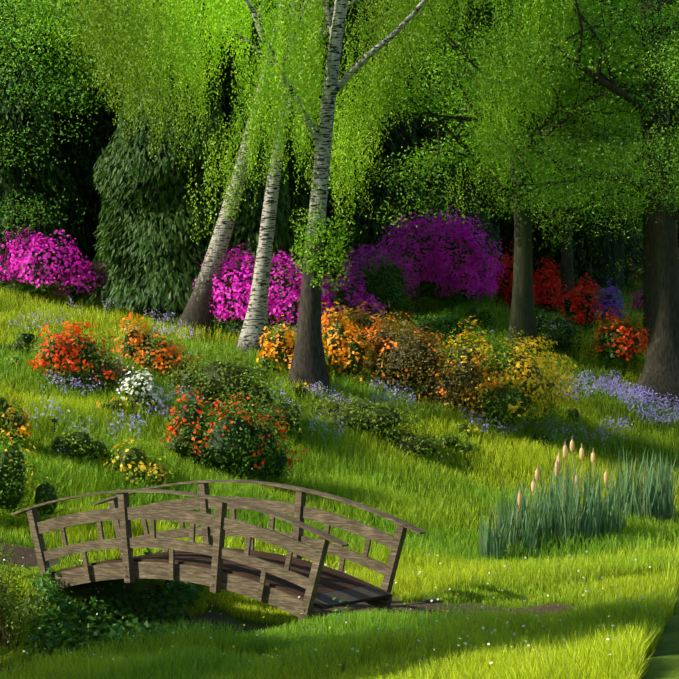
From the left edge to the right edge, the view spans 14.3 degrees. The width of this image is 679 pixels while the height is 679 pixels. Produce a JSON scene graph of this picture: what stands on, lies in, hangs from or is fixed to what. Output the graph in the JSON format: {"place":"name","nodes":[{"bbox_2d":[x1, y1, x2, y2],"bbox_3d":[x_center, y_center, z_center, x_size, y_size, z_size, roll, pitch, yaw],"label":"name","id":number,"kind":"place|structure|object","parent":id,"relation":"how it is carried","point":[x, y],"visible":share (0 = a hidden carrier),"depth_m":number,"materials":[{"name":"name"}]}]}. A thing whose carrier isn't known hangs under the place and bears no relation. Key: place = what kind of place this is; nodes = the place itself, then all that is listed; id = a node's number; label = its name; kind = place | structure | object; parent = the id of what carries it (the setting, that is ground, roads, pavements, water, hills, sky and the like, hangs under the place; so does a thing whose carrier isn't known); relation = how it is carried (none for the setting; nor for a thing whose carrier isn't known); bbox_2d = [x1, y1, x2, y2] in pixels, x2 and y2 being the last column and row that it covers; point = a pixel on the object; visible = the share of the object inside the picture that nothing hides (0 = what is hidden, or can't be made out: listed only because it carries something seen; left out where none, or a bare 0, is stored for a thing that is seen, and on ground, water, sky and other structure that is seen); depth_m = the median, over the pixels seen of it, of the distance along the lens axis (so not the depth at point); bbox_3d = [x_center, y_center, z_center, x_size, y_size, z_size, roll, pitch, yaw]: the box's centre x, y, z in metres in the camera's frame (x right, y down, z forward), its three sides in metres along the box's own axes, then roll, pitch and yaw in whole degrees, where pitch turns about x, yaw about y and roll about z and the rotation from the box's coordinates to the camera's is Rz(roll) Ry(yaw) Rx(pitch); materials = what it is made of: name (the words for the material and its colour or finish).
{"place":"outdoors","nodes":[
{"label":"outdoors","id":0,"kind":"place"},
{"bbox_2d":[0,278,678,583],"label":"meadow grass","id":1,"kind":"structure","parent":0,"point":[79,481],"depth_m":48.65,"materials":[{"name":"green plant"}]},
{"bbox_2d":[8,295,678,453],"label":"bluebells","id":2,"kind":"object","parent":1,"relation":"on","point":[612,385],"visible":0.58,"depth_m":55.49,"materials":[{"name":"plant"}]},
{"bbox_2d":[0,545,678,678],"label":"grass","id":3,"kind":"structure","parent":0,"point":[637,629],"depth_m":31.75,"materials":[{"name":"green plant"}]},
{"bbox_2d":[0,234,678,678],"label":"terrain","id":4,"kind":"structure","parent":0,"point":[662,662],"depth_m":40.95,"materials":[{"name":"green plant"}]},
{"bbox_2d":[0,539,49,651],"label":"shrub twigs","id":5,"kind":"object","parent":4,"relation":"on","point":[5,631],"visible":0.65,"depth_m":37.36,"materials":[{"name":"green plant"}]},
{"bbox_2d":[51,418,56,433],"bbox_3d":[-4.801,1.563,45.762,0.100,0.480,0.030,0,3,1],"label":"marker stake","id":6,"kind":"object","parent":4,"relation":"on","point":[54,420],"visible":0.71,"depth_m":45.74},
{"bbox_2d":[0,0,145,241],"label":"canopy","id":7,"kind":"object","parent":4,"relation":"on","point":[41,75],"visible":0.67,"depth_m":59.45,"materials":[{"name":"green plant"}]},
{"bbox_2d":[0,0,169,80],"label":"foliage","id":8,"kind":"object","parent":4,"relation":"on","point":[44,20],"visible":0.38,"depth_m":57.99,"materials":[{"name":"green plant"}]},
{"bbox_2d":[0,527,347,661],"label":"plants","id":9,"kind":"object","parent":4,"relation":"on","point":[110,612],"visible":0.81,"depth_m":38.65,"materials":[{"name":"green plant"}]},
{"bbox_2d":[11,480,425,623],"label":"bridge","id":10,"kind":"structure","parent":4,"relation":"on","point":[284,582],"depth_m":37.89,"materials":[{"name":"brown wood"}]},
{"bbox_2d":[0,206,648,526],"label":"bushes","id":11,"kind":"object","parent":4,"relation":"on","point":[511,387],"visible":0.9,"depth_m":53.81,"materials":[{"name":"plant"}]},
{"bbox_2d":[3,546,650,671],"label":"meadow flowers","id":12,"kind":"object","parent":4,"relation":"on","point":[418,573],"visible":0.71,"depth_m":33.06,"materials":[{"name":"plant"}]},
{"bbox_2d":[0,0,678,318],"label":"trees","id":13,"kind":"object","parent":4,"relation":"on","point":[142,233],"depth_m":62.08,"materials":[{"name":"green plant"}]},
{"bbox_2d":[3,0,678,405],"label":"trees","id":14,"kind":"object","parent":4,"relation":"on","point":[659,374],"visible":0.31,"depth_m":59.02,"materials":[{"name":"brown plant"}]},
{"bbox_2d":[53,0,580,294],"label":"birch foliage","id":15,"kind":"object","parent":14,"relation":"attached to","point":[302,82],"visible":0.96,"depth_m":53.13,"materials":[{"name":"green plant"}]},
{"bbox_2d":[0,0,678,255],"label":"tree foliage","id":16,"kind":"object","parent":14,"relation":"attached to","point":[596,9],"visible":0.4,"depth_m":59.71,"materials":[{"name":"green plant"}]},
{"bbox_2d":[411,8,678,272],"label":"canopy","id":17,"kind":"object","parent":4,"relation":"on","point":[638,175],"visible":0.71,"depth_m":56.90,"materials":[{"name":"green plant"}]},
{"bbox_2d":[511,439,607,533],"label":"flower spikes","id":18,"kind":"object","parent":4,"relation":"on","point":[557,467],"visible":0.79,"depth_m":46.52,"materials":[{"name":"beige plant"}]},
{"bbox_2d":[478,448,678,559],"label":"reed leaves","id":19,"kind":"object","parent":4,"relation":"on","point":[576,517],"visible":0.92,"depth_m":46.06,"materials":[{"name":"green plant"}]}
]}

